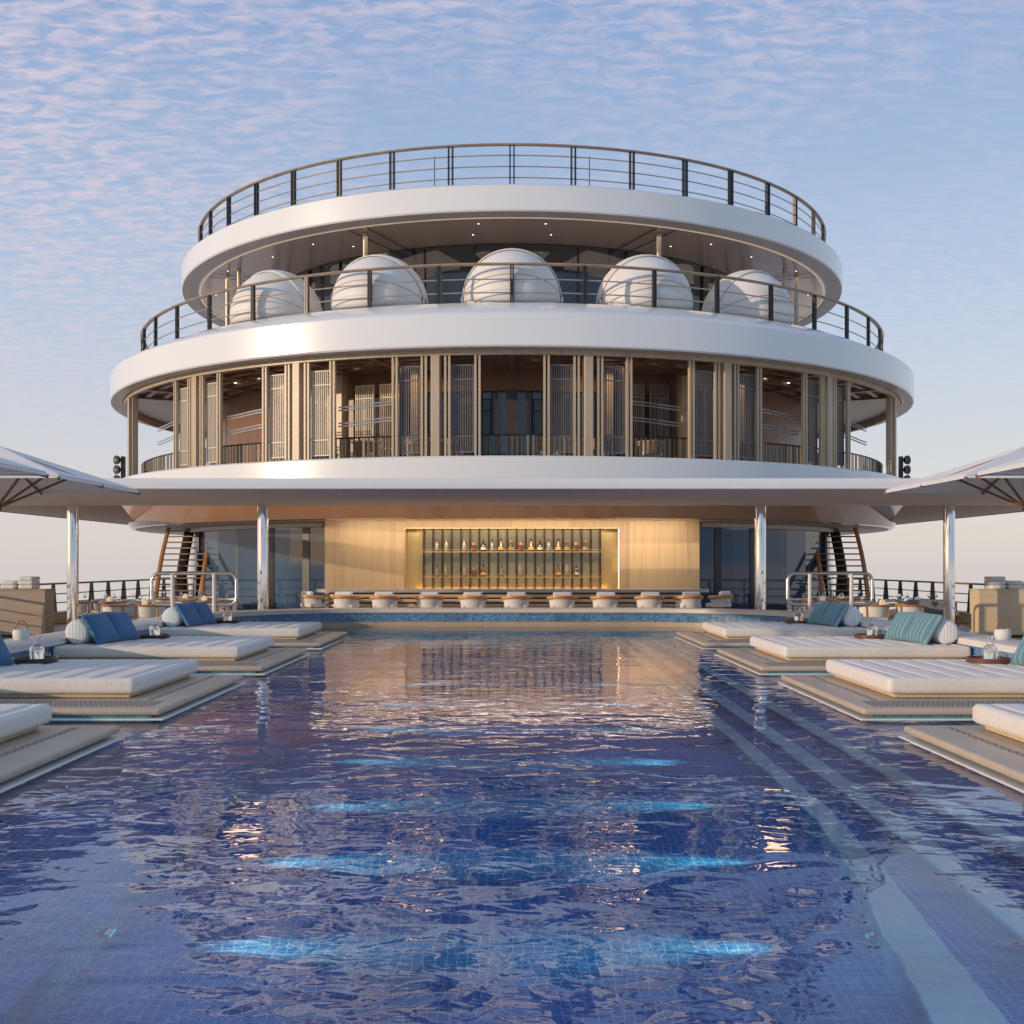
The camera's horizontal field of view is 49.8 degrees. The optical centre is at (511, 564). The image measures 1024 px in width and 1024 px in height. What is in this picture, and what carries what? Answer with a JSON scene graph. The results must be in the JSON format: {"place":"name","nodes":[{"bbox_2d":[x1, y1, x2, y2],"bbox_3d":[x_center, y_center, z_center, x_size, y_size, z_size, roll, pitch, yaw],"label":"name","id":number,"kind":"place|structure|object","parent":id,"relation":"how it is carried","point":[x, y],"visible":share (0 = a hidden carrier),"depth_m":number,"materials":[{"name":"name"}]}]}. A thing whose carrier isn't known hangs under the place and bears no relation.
{"place":"outdoors","nodes":[
{"label":"outdoors","id":0,"kind":"place"},
{"bbox_2d":[352,440,380,457],"bbox_3d":[-4.023,-2.976,30.324,0.798,0.792,0.700,0,0,22],"label":"lounge armchair","id":1,"kind":"object","parent":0,"point":[356,448],"visible":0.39,"depth_m":30.07,"materials":[{"name":"brown fabric"}]},
{"bbox_2d":[405,439,430,455],"bbox_3d":[-2.558,-2.976,29.919,0.798,0.792,0.700,0,0,1],"label":"lounge armchair","id":2,"kind":"object","parent":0,"point":[415,454],"visible":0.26,"depth_m":29.68,"materials":[{"name":"brown fabric"}]},
{"bbox_2d":[442,438,468,455],"bbox_3d":[-1.516,-2.976,29.745,0.798,0.792,0.700,0,0,20],"label":"lounge armchair","id":3,"kind":"object","parent":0,"point":[461,454],"visible":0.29,"depth_m":29.48,"materials":[{"name":"brown fabric"}]},
{"bbox_2d":[0,564,1023,610],"bbox_3d":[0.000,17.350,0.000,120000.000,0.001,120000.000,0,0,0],"label":"sea","id":4,"kind":"structure","parent":0,"point":[965,573],"depth_m":1680.33,"materials":[{"name":"liquid"}]},
{"bbox_2d":[0,0,1023,563],"label":"sky","id":5,"kind":"structure","parent":0,"point":[123,123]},
{"bbox_2d":[540,438,563,455],"bbox_3d":[1.060,-2.976,29.698,0.798,0.792,0.700,0,0,14],"label":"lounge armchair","id":6,"kind":"object","parent":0,"point":[541,448],"visible":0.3,"depth_m":29.49,"materials":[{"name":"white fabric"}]},
{"bbox_2d":[593,438,612,455],"bbox_3d":[2.339,-2.976,29.877,0.798,0.792,0.700,0,0,9],"label":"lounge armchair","id":7,"kind":"object","parent":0,"point":[608,454],"visible":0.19,"depth_m":29.61,"materials":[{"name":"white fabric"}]},
{"bbox_2d":[637,440,663,456],"bbox_3d":[3.804,-2.976,30.252,0.798,0.792,0.700,0,0,-3],"label":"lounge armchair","id":8,"kind":"object","parent":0,"point":[638,446],"visible":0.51,"depth_m":30.01,"materials":[{"name":"brown fabric"}]},
{"bbox_2d":[906,599,959,628],"bbox_3d":[10.300,1.305,27.105,1.100,0.850,0.810,0,0,0],"label":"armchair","id":9,"kind":"object","parent":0,"point":[932,606],"visible":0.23,"depth_m":27.33,"materials":[{"name":"fabric"}]},
{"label":"ship hull","id":10,"kind":"structure","parent":0,"visible":0},
{"bbox_2d":[2,613,1022,639],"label":"deck","id":11,"kind":"structure","parent":10,"relation":"on","point":[63,626],"depth_m":29.85,"materials":[{"name":"brown wood"}]},
{"bbox_2d":[12,620,29,639],"bbox_3d":[-6.280,0.839,14.100,0.212,0.250,0.212,0,0,0],"label":"bucket","id":12,"kind":"object","parent":11,"relation":"on","point":[20,634],"visible":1,"depth_m":14.03,"materials":[{"name":"white ceramic"}]},
{"bbox_2d":[0,457,48,477],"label":"parasol","id":13,"kind":"object","parent":11,"relation":"on","point":[9,468],"visible":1,"depth_m":13.00,"materials":[{"name":"beige fabric"}]},
{"bbox_2d":[0,589,54,636],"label":"towel cabinet","id":14,"kind":"object","parent":11,"relation":"on","point":[33,609],"visible":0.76,"depth_m":25.99,"materials":[{"name":"beige wood"}]},
{"bbox_2d":[18,585,39,588],"bbox_3d":[-11.500,0.540,26.250,0.360,0.098,0.440,0,0,0],"label":"folded towel","id":15,"kind":"object","parent":14,"relation":"on","point":[28,586],"visible":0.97,"depth_m":26.04,"materials":[{"name":"white fabric"}]},
{"bbox_2d":[18,581,39,584],"bbox_3d":[-11.500,0.442,26.250,0.360,0.098,0.440,0,0,1],"label":"folded towel","id":16,"kind":"object","parent":15,"relation":"on","point":[28,582],"visible":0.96,"depth_m":26.05,"materials":[{"name":"white fabric"}]},
{"bbox_2d":[18,576,39,580],"bbox_3d":[-11.500,0.344,26.250,0.360,0.098,0.440,0,0,2],"label":"folded towel","id":17,"kind":"object","parent":16,"relation":"on","point":[30,578],"visible":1,"depth_m":26.05,"materials":[{"name":"white fabric"}]},
{"bbox_2d":[0,446,139,511],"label":"parasol","id":18,"kind":"object","parent":11,"relation":"on","point":[61,479],"visible":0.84,"depth_m":15.54,"materials":[{"name":"beige fabric"}]},
{"bbox_2d":[79,601,93,615],"bbox_3d":[-11.000,1.340,28.079,0.663,0.783,0.582,0,0,0],"label":"dining chair","id":19,"kind":"object","parent":11,"relation":"on","point":[85,608],"visible":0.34,"depth_m":27.90,"materials":[{"name":"white fabric"}]},
{"bbox_2d":[100,605,129,611],"bbox_3d":[-9.300,1.340,25.779,0.663,0.783,0.582,0,0,0],"label":"dining chair","id":20,"kind":"object","parent":11,"relation":"on","point":[112,608],"visible":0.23,"depth_m":25.56,"materials":[{"name":"white fabric"}]},
{"bbox_2d":[39,579,190,623],"bbox_3d":[-13.300,1.135,38.000,0.340,1.190,62.000,0,0,0],"label":"deck railing","id":21,"kind":"object","parent":11,"relation":"on","point":[60,617],"visible":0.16,"depth_m":35.36,"materials":[{"name":"black metal"}]},
{"bbox_2d":[124,602,151,617],"bbox_3d":[-9.300,1.340,27.421,0.663,0.783,0.582,0,0,0],"label":"dining chair","id":22,"kind":"object","parent":11,"relation":"on","point":[130,610],"visible":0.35,"depth_m":27.48,"materials":[{"name":"white fabric"}]},
{"bbox_2d":[134,605,161,619],"bbox_3d":[-8.500,1.340,25.779,0.663,0.783,0.582,0,0,0],"label":"dining chair","id":23,"kind":"object","parent":11,"relation":"on","point":[145,611],"visible":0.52,"depth_m":25.57,"materials":[{"name":"white fabric"}]},
{"bbox_2d":[154,528,207,597],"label":"curved staircase","id":24,"kind":"structure","parent":11,"relation":"on","point":[184,554],"depth_m":35.84,"materials":[{"name":"brown wood"}]},
{"bbox_2d":[150,572,237,611],"bbox_3d":[-6.750,0.947,23.370,1.876,1.566,0.135,0,0,0],"label":"guard rail","id":25,"kind":"object","parent":11,"relation":"on","point":[213,604],"visible":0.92,"depth_m":23.36,"materials":[{"name":"metal"}]},
{"bbox_2d":[299,591,326,607],"bbox_3d":[-5.041,1.206,27.712,0.631,1.051,0.749,0,0,-40],"label":"bar stool","id":26,"kind":"object","parent":11,"relation":"on","point":[309,599],"visible":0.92,"depth_m":27.47,"materials":[{"name":"white fabric"}]},
{"bbox_2d":[331,592,361,607],"bbox_3d":[-4.102,1.206,27.192,0.749,1.051,0.631,0,0,14],"label":"bar stool","id":27,"kind":"object","parent":11,"relation":"on","point":[345,600],"visible":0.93,"depth_m":26.98,"materials":[{"name":"white fabric"}]},
{"bbox_2d":[370,592,399,606],"bbox_3d":[-3.114,1.206,26.941,0.749,1.051,0.631,0,0,0],"label":"bar stool","id":28,"kind":"object","parent":11,"relation":"on","point":[384,599],"visible":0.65,"depth_m":26.73,"materials":[{"name":"white fabric"}]},
{"bbox_2d":[415,592,444,606],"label":"bar stool","id":29,"kind":"object","parent":11,"relation":"on","point":[429,599],"visible":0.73,"depth_m":26.73,"materials":[{"name":"white fabric"}]},
{"bbox_2d":[458,592,487,606],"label":"bar stool","id":30,"kind":"object","parent":11,"relation":"on","point":[472,599],"visible":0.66,"depth_m":26.73,"materials":[{"name":"white fabric"}]},
{"bbox_2d":[110,143,913,609],"bbox_3d":[0.000,-4.968,42.000,28.800,13.396,28.800,0,0,0],"label":"ship superstructure","id":31,"kind":"object","parent":11,"relation":"on","point":[504,387],"visible":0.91,"depth_m":30.85,"materials":[{"name":"white metal"}]},
{"bbox_2d":[113,455,125,477],"bbox_3d":[-13.441,-3.212,38.189,0.775,1.104,0.343,0,0,0],"label":"floodlight mast","id":32,"kind":"object","parent":31,"relation":"on","point":[117,469],"visible":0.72,"depth_m":38.14,"materials":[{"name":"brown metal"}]},
{"bbox_2d":[229,270,322,323],"bbox_3d":[-6.874,-7.580,32.182,2.800,1.934,2.690,0,0,35],"label":"domed daybed","id":33,"kind":"object","parent":31,"relation":"on","point":[294,285],"visible":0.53,"depth_m":31.13,"materials":[{"name":"paint"}]},
{"bbox_2d":[331,254,427,309],"bbox_3d":[-3.684,-7.580,30.595,2.800,1.934,2.690,0,0,18],"label":"domed daybed","id":34,"kind":"object","parent":31,"relation":"on","point":[379,276],"visible":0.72,"depth_m":29.57,"materials":[{"name":"paint"}]},
{"bbox_2d":[461,248,562,302],"bbox_3d":[0.000,-7.580,30.015,2.800,1.934,2.690,0,0,0],"label":"domed daybed","id":35,"kind":"object","parent":31,"relation":"on","point":[511,255],"visible":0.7,"depth_m":28.99,"materials":[{"name":"paint"}]},
{"bbox_2d":[362,391,661,457],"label":"lounge doors","id":36,"kind":"structure","parent":31,"relation":"in","point":[488,397],"depth_m":31.19,"materials":[{"name":"clear glass"}]},
{"bbox_2d":[596,254,692,309],"bbox_3d":[3.684,-7.580,30.595,2.800,1.934,2.690,0,0,-18],"label":"domed daybed","id":37,"kind":"object","parent":31,"relation":"on","point":[644,276],"visible":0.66,"depth_m":29.57,"materials":[{"name":"paint"}]},
{"bbox_2d":[701,270,794,323],"bbox_3d":[6.874,-7.580,32.182,2.800,1.934,2.690,0,0,-35],"label":"domed daybed","id":38,"kind":"object","parent":31,"relation":"on","point":[729,285],"visible":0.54,"depth_m":31.13,"materials":[{"name":"paint"}]},
{"bbox_2d":[898,455,910,477],"bbox_3d":[13.441,-3.212,38.189,0.775,1.104,0.343,0,0,0],"label":"floodlight mast","id":39,"kind":"object","parent":31,"relation":"on","point":[906,469],"visible":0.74,"depth_m":38.14,"materials":[{"name":"black metal"}]},
{"bbox_2d":[0,478,1023,624],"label":"awning","id":40,"kind":"object","parent":11,"relation":"on","point":[264,494],"visible":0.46,"depth_m":22.41,"materials":[{"name":"white metal"}]},
{"bbox_2d":[315,589,708,607],"bbox_3d":[0.000,1.180,28.000,10.000,1.100,0.950,0,0,0],"label":"bar counter","id":41,"kind":"object","parent":11,"relation":"on","point":[538,599],"visible":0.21,"depth_m":27.65,"materials":[{"name":"stone"}]},
{"bbox_2d":[4,607,1020,658],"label":"swimming pool","id":42,"kind":"structure","parent":11,"relation":"in","point":[976,643],"depth_m":23.84,"materials":[{"name":"stone"}]},
{"bbox_2d":[0,725,125,792],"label":"pool platform","id":43,"kind":"structure","parent":42,"relation":"in","point":[42,749],"depth_m":7.62,"materials":[{"name":"beige plastic"}]},
{"bbox_2d":[0,704,51,742],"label":"daybed","id":44,"kind":"object","parent":43,"relation":"on","point":[16,720],"visible":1,"depth_m":8.00,"materials":[{"name":"beige fabric"}]},
{"bbox_2d":[0,675,246,719],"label":"pool platform","id":45,"kind":"structure","parent":42,"relation":"in","point":[169,700],"depth_m":10.07,"materials":[{"name":"beige plastic"}]},
{"bbox_2d":[0,659,197,697],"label":"daybed","id":46,"kind":"object","parent":45,"relation":"on","point":[95,678],"visible":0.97,"depth_m":10.57,"materials":[{"name":"beige fabric"}]},
{"bbox_2d":[0,634,13,664],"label":"cushion","id":47,"kind":"object","parent":46,"relation":"on","point":[6,657],"visible":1,"depth_m":11.49,"materials":[{"name":"blue fabric"}]},
{"bbox_2d":[12,656,58,663],"bbox_3d":[-5.160,1.036,11.930,0.470,0.050,0.470,0,0,0],"label":"serving tray","id":48,"kind":"object","parent":46,"relation":"on","point":[24,660],"visible":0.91,"depth_m":11.75,"materials":[{"name":"brown wood"}]},
{"bbox_2d":[29,635,44,658],"bbox_3d":[-5.140,0.911,11.930,0.156,0.275,0.156,0,0,0],"label":"water carafe","id":49,"kind":"object","parent":48,"relation":"on","point":[37,650],"visible":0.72,"depth_m":11.88,"materials":[{"name":"clear glass"}]},
{"bbox_2d":[190,648,309,674],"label":"pool platform","id":50,"kind":"structure","parent":42,"relation":"in","point":[268,660],"depth_m":14.01,"materials":[{"name":"beige wood"}]},
{"bbox_2d":[53,636,273,660],"bbox_3d":[-4.710,1.154,15.220,2.420,0.194,2.108,0,0,0],"label":"daybed","id":51,"kind":"object","parent":50,"relation":"on","point":[216,648],"visible":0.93,"depth_m":14.21,"materials":[{"name":"beige fabric"}]},
{"bbox_2d":[65,619,94,643],"bbox_3d":[-5.760,0.900,15.170,0.336,0.336,1.200,0,0,0],"label":"bolster","id":52,"kind":"object","parent":51,"relation":"on","point":[76,631],"visible":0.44,"depth_m":14.57,"materials":[{"name":"white fabric"}]},
{"bbox_2d":[81,612,119,644],"bbox_3d":[-5.510,0.856,14.770,0.279,0.395,0.560,0,2,9],"label":"cushion","id":53,"kind":"object","parent":51,"relation":"on","point":[100,628],"visible":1,"depth_m":14.63,"materials":[{"name":"blue fabric"}]},
{"bbox_2d":[105,611,139,639],"bbox_3d":[-5.420,0.856,15.300,0.279,0.395,0.560,0,-2,11],"label":"cushion","id":54,"kind":"object","parent":51,"relation":"on","point":[123,625],"visible":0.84,"depth_m":15.21,"materials":[{"name":"blue fabric"}]},
{"bbox_2d":[139,633,170,638],"bbox_3d":[-5.160,1.036,15.860,0.470,0.050,0.470,0,0,0],"label":"serving tray","id":55,"kind":"object","parent":51,"relation":"on","point":[147,636],"visible":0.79,"depth_m":15.66,"materials":[{"name":"brown wood"}]},
{"bbox_2d":[149,618,160,634],"bbox_3d":[-5.140,0.911,15.860,0.156,0.275,0.156,0,0,0],"label":"water carafe","id":56,"kind":"object","parent":55,"relation":"on","point":[154,628],"visible":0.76,"depth_m":15.81,"materials":[{"name":"clear glass"}]},
{"bbox_2d":[268,632,349,648],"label":"pool platform","id":57,"kind":"structure","parent":42,"relation":"in","point":[319,640],"depth_m":18.05,"materials":[{"name":"beige wood"}]},
{"bbox_2d":[161,622,321,638],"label":"daybed","id":58,"kind":"object","parent":57,"relation":"on","point":[286,630],"visible":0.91,"depth_m":18.25,"materials":[{"name":"beige fabric"}]},
{"bbox_2d":[162,607,185,626],"bbox_3d":[-5.760,0.900,19.220,0.336,0.336,1.200,0,0,0],"label":"bolster","id":59,"kind":"object","parent":58,"relation":"on","point":[171,616],"visible":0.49,"depth_m":18.62,"materials":[{"name":"white fabric"}]},
{"bbox_2d":[175,602,202,626],"bbox_3d":[-5.510,0.856,18.820,0.279,0.395,0.560,0,2,8],"label":"cushion","id":60,"kind":"object","parent":58,"relation":"on","point":[189,614],"visible":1,"depth_m":18.66,"materials":[{"name":"blue fabric"}]},
{"bbox_2d":[191,602,216,623],"bbox_3d":[-5.420,0.856,19.350,0.279,0.395,0.560,0,-2,10],"label":"cushion","id":61,"kind":"object","parent":58,"relation":"on","point":[203,609],"visible":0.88,"depth_m":19.25,"materials":[{"name":"blue fabric"}]},
{"bbox_2d":[216,619,239,622],"bbox_3d":[-5.160,1.036,19.910,0.470,0.050,0.470,0,0,0],"label":"serving tray","id":62,"kind":"object","parent":58,"relation":"on","point":[222,621],"visible":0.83,"depth_m":19.73,"materials":[{"name":"brown wood"}]},
{"bbox_2d":[223,607,231,620],"bbox_3d":[-5.140,0.911,19.910,0.156,0.275,0.156,0,0,0],"label":"water carafe","id":63,"kind":"object","parent":62,"relation":"on","point":[227,615],"visible":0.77,"depth_m":19.86,"materials":[{"name":"clear glass"}]},
{"bbox_2d":[0,626,1023,1023],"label":"pool water","id":64,"kind":"structure","parent":42,"relation":"in","point":[510,824],"depth_m":5.12,"materials":[{"name":"blue liquid"}]},
{"bbox_2d":[674,632,755,648],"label":"pool platform","id":65,"kind":"structure","parent":42,"relation":"in","point":[704,640],"depth_m":18.05,"materials":[{"name":"beige wood"}]},
{"bbox_2d":[702,622,865,638],"bbox_3d":[4.710,1.154,19.270,2.420,0.194,2.108,0,0,0],"label":"daybed","id":66,"kind":"object","parent":65,"relation":"on","point":[736,630],"visible":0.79,"depth_m":18.25,"materials":[{"name":"beige fabric"}]},
{"bbox_2d":[784,619,806,622],"bbox_3d":[5.160,1.036,19.910,0.470,0.050,0.470,0,0,0],"label":"serving tray","id":67,"kind":"object","parent":66,"relation":"on","point":[790,621],"visible":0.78,"depth_m":19.74,"materials":[{"name":"brown wood"}]},
{"bbox_2d":[794,607,802,620],"bbox_3d":[5.180,0.911,19.910,0.156,0.275,0.156,0,0,0],"label":"water carafe","id":68,"kind":"object","parent":67,"relation":"on","point":[798,615],"visible":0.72,"depth_m":19.86,"materials":[{"name":"clear glass"}]},
{"bbox_2d":[807,602,831,623],"bbox_3d":[5.420,0.856,19.350,0.279,0.395,0.560,0,-2,-12],"label":"cushion","id":69,"kind":"object","parent":66,"relation":"on","point":[818,612],"visible":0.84,"depth_m":19.27,"materials":[{"name":"teal fabric"}]},
{"bbox_2d":[820,602,848,626],"bbox_3d":[5.510,0.856,18.820,0.279,0.395,0.560,0,2,-10],"label":"cushion","id":70,"kind":"object","parent":66,"relation":"on","point":[834,614],"visible":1,"depth_m":18.67,"materials":[{"name":"teal fabric"}]},
{"bbox_2d":[839,607,861,626],"bbox_3d":[5.760,0.900,19.220,0.336,0.336,1.200,0,0,0],"label":"bolster","id":71,"kind":"object","parent":66,"relation":"on","point":[852,616],"visible":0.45,"depth_m":18.62,"materials":[{"name":"white fabric"}]},
{"bbox_2d":[714,648,833,674],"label":"pool platform","id":72,"kind":"structure","parent":42,"relation":"in","point":[755,660],"depth_m":14.01,"materials":[{"name":"beige wood"}]},
{"bbox_2d":[750,636,970,660],"bbox_3d":[4.710,1.154,15.220,2.420,0.194,2.108,0,0,0],"label":"daybed","id":73,"kind":"object","parent":72,"relation":"on","point":[807,648],"visible":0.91,"depth_m":14.21,"materials":[{"name":"beige fabric"}]},
{"bbox_2d":[853,633,884,638],"bbox_3d":[5.160,1.036,15.860,0.470,0.050,0.470,0,0,0],"label":"serving tray","id":74,"kind":"object","parent":73,"relation":"on","point":[861,635],"visible":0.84,"depth_m":15.66,"materials":[{"name":"brown wood"}]},
{"bbox_2d":[866,618,877,634],"bbox_3d":[5.180,0.911,15.860,0.156,0.275,0.156,0,0,0],"label":"water carafe","id":75,"kind":"object","parent":74,"relation":"on","point":[871,628],"visible":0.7,"depth_m":15.81,"materials":[{"name":"clear glass"}]},
{"bbox_2d":[884,611,918,639],"bbox_3d":[5.420,0.856,15.300,0.279,0.395,0.560,0,-2,-11],"label":"cushion","id":76,"kind":"object","parent":73,"relation":"on","point":[900,625],"visible":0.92,"depth_m":15.21,"materials":[{"name":"teal fabric"}]},
{"bbox_2d":[904,612,942,644],"bbox_3d":[5.510,0.856,14.770,0.279,0.395,0.560,0,2,-9],"label":"cushion","id":77,"kind":"object","parent":73,"relation":"on","point":[923,628],"visible":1,"depth_m":14.63,"materials":[{"name":"teal fabric"}]},
{"bbox_2d":[929,619,958,643],"bbox_3d":[5.760,0.900,15.170,0.336,0.336,1.200,0,0,0],"label":"bolster","id":78,"kind":"object","parent":73,"relation":"on","point":[946,631],"visible":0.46,"depth_m":14.57,"materials":[{"name":"white fabric"}]},
{"bbox_2d":[777,675,1023,719],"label":"pool platform","id":79,"kind":"structure","parent":42,"relation":"in","point":[854,700],"depth_m":10.07,"materials":[{"name":"beige plastic"}]},
{"bbox_2d":[826,659,1023,697],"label":"daybed","id":80,"kind":"object","parent":79,"relation":"on","point":[928,678],"visible":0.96,"depth_m":10.57,"materials":[{"name":"beige fabric"}]},
{"bbox_2d":[965,656,1011,663],"bbox_3d":[5.160,1.036,11.930,0.470,0.050,0.470,0,0,0],"label":"serving tray","id":81,"kind":"object","parent":80,"relation":"on","point":[978,659],"visible":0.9,"depth_m":11.75,"materials":[{"name":"brown wood"}]},
{"bbox_2d":[983,635,997,658],"bbox_3d":[5.180,0.911,11.930,0.156,0.275,0.156,0,0,0],"label":"water carafe","id":82,"kind":"object","parent":81,"relation":"on","point":[990,649],"visible":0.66,"depth_m":11.88,"materials":[{"name":"clear glass"}]},
{"bbox_2d":[1010,636,1023,664],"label":"cushion","id":83,"kind":"object","parent":80,"relation":"on","point":[1018,657],"visible":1,"depth_m":11.49,"materials":[{"name":"teal fabric"}]},
{"bbox_2d":[898,725,1023,792],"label":"pool platform","id":84,"kind":"structure","parent":42,"relation":"in","point":[980,749],"depth_m":7.62,"materials":[{"name":"beige wood"}]},
{"bbox_2d":[972,704,1023,742],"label":"daybed","id":85,"kind":"object","parent":84,"relation":"on","point":[1006,720],"visible":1,"depth_m":7.99,"materials":[{"name":"beige fabric"}]},
{"bbox_2d":[994,620,1011,639],"bbox_3d":[6.280,0.839,14.100,0.212,0.250,0.212,0,0,0],"label":"bucket","id":86,"kind":"object","parent":42,"relation":"on","point":[1002,634],"visible":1,"depth_m":14.03,"materials":[{"name":"white"}]},
{"bbox_2d":[501,592,531,606],"bbox_3d":[0.108,1.206,26.941,0.749,1.051,0.631,0,0,0],"label":"bar stool","id":87,"kind":"object","parent":11,"relation":"on","point":[516,599],"visible":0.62,"depth_m":26.73,"materials":[{"name":"white fabric"}]},
{"bbox_2d":[547,592,576,606],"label":"bar stool","id":88,"kind":"object","parent":11,"relation":"on","point":[562,599],"visible":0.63,"depth_m":26.74,"materials":[{"name":"white fabric"}]},
{"bbox_2d":[590,592,620,606],"bbox_3d":[2.286,1.206,26.941,0.749,1.051,0.631,0,0,0],"label":"bar stool","id":89,"kind":"object","parent":11,"relation":"on","point":[605,599],"visible":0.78,"depth_m":26.73,"materials":[{"name":"white fabric"}]},
{"bbox_2d":[634,592,664,607],"bbox_3d":[3.366,1.206,26.941,0.749,1.051,0.631,0,0,0],"label":"bar stool","id":90,"kind":"object","parent":11,"relation":"on","point":[650,599],"visible":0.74,"depth_m":26.74,"materials":[{"name":"white fabric"}]},
{"bbox_2d":[673,592,703,607],"bbox_3d":[4.374,1.206,27.192,0.749,1.051,0.631,0,0,-14],"label":"bar stool","id":91,"kind":"object","parent":11,"relation":"on","point":[689,600],"visible":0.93,"depth_m":26.98,"materials":[{"name":"white fabric"}]},
{"bbox_2d":[705,591,732,608],"bbox_3d":[5.244,1.206,27.712,0.631,1.051,0.749,0,0,40],"label":"bar stool","id":92,"kind":"object","parent":11,"relation":"on","point":[722,599],"visible":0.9,"depth_m":27.47,"materials":[{"name":"white fabric"}]},
{"bbox_2d":[786,572,873,611],"bbox_3d":[6.750,0.947,23.370,1.876,1.566,0.135,0,0,0],"label":"guard rail","id":93,"kind":"object","parent":11,"relation":"on","point":[809,604],"visible":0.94,"depth_m":23.36,"materials":[{"name":"metal"}]},
{"bbox_2d":[816,528,869,597],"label":"curved staircase","id":94,"kind":"structure","parent":11,"relation":"on","point":[839,554],"depth_m":35.84,"materials":[{"name":"brown wood"}]},
{"bbox_2d":[862,605,889,619],"bbox_3d":[8.500,1.340,25.779,0.663,0.783,0.582,0,0,0],"label":"dining chair","id":95,"kind":"object","parent":11,"relation":"on","point":[878,611],"visible":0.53,"depth_m":25.57,"materials":[{"name":"white fabric"}]},
{"bbox_2d":[872,602,899,617],"bbox_3d":[9.300,1.340,27.421,0.663,0.783,0.582,0,0,0],"label":"dining chair","id":96,"kind":"object","parent":11,"relation":"on","point":[893,610],"visible":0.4,"depth_m":27.48,"materials":[{"name":"white fabric"}]},
{"bbox_2d":[894,605,923,611],"bbox_3d":[9.300,1.340,25.779,0.663,0.783,0.582,0,0,0],"label":"dining chair","id":97,"kind":"object","parent":11,"relation":"on","point":[910,608],"visible":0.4,"depth_m":25.56,"materials":[{"name":"white fabric"}]},
{"bbox_2d":[833,579,984,623],"bbox_3d":[13.300,1.135,38.000,0.340,1.190,62.000,0,0,0],"label":"deck railing","id":98,"kind":"object","parent":11,"relation":"on","point":[964,617],"visible":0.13,"depth_m":36.28,"materials":[{"name":"black metal"}]},
{"bbox_2d":[884,446,1023,511],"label":"parasol","id":99,"kind":"object","parent":11,"relation":"on","point":[962,479],"visible":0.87,"depth_m":15.54,"materials":[{"name":"beige fabric"}]},
{"bbox_2d":[969,589,1023,636],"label":"towel cabinet","id":100,"kind":"object","parent":11,"relation":"on","point":[990,609],"visible":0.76,"depth_m":25.99,"materials":[{"name":"brown wood"}]},
{"bbox_2d":[984,585,1005,588],"bbox_3d":[11.500,0.540,26.250,0.360,0.098,0.440,0,0,0],"label":"folded towel","id":101,"kind":"object","parent":100,"relation":"on","point":[994,586],"visible":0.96,"depth_m":26.04,"materials":[{"name":"white fabric"}]},
{"bbox_2d":[984,581,1005,584],"bbox_3d":[11.500,0.442,26.250,0.360,0.098,0.440,0,0,0],"label":"folded towel","id":102,"kind":"object","parent":101,"relation":"on","point":[994,582],"visible":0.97,"depth_m":26.05,"materials":[{"name":"white fabric"}]},
{"bbox_2d":[984,576,1005,580],"bbox_3d":[11.500,0.344,26.250,0.360,0.098,0.440,0,0,1],"label":"folded towel","id":103,"kind":"object","parent":102,"relation":"on","point":[993,578],"visible":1,"depth_m":26.06,"materials":[{"name":"white fabric"}]},
{"bbox_2d":[975,457,1023,477],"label":"parasol","id":104,"kind":"object","parent":11,"relation":"on","point":[1014,468],"visible":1,"depth_m":13.00,"materials":[{"name":"beige fabric"}]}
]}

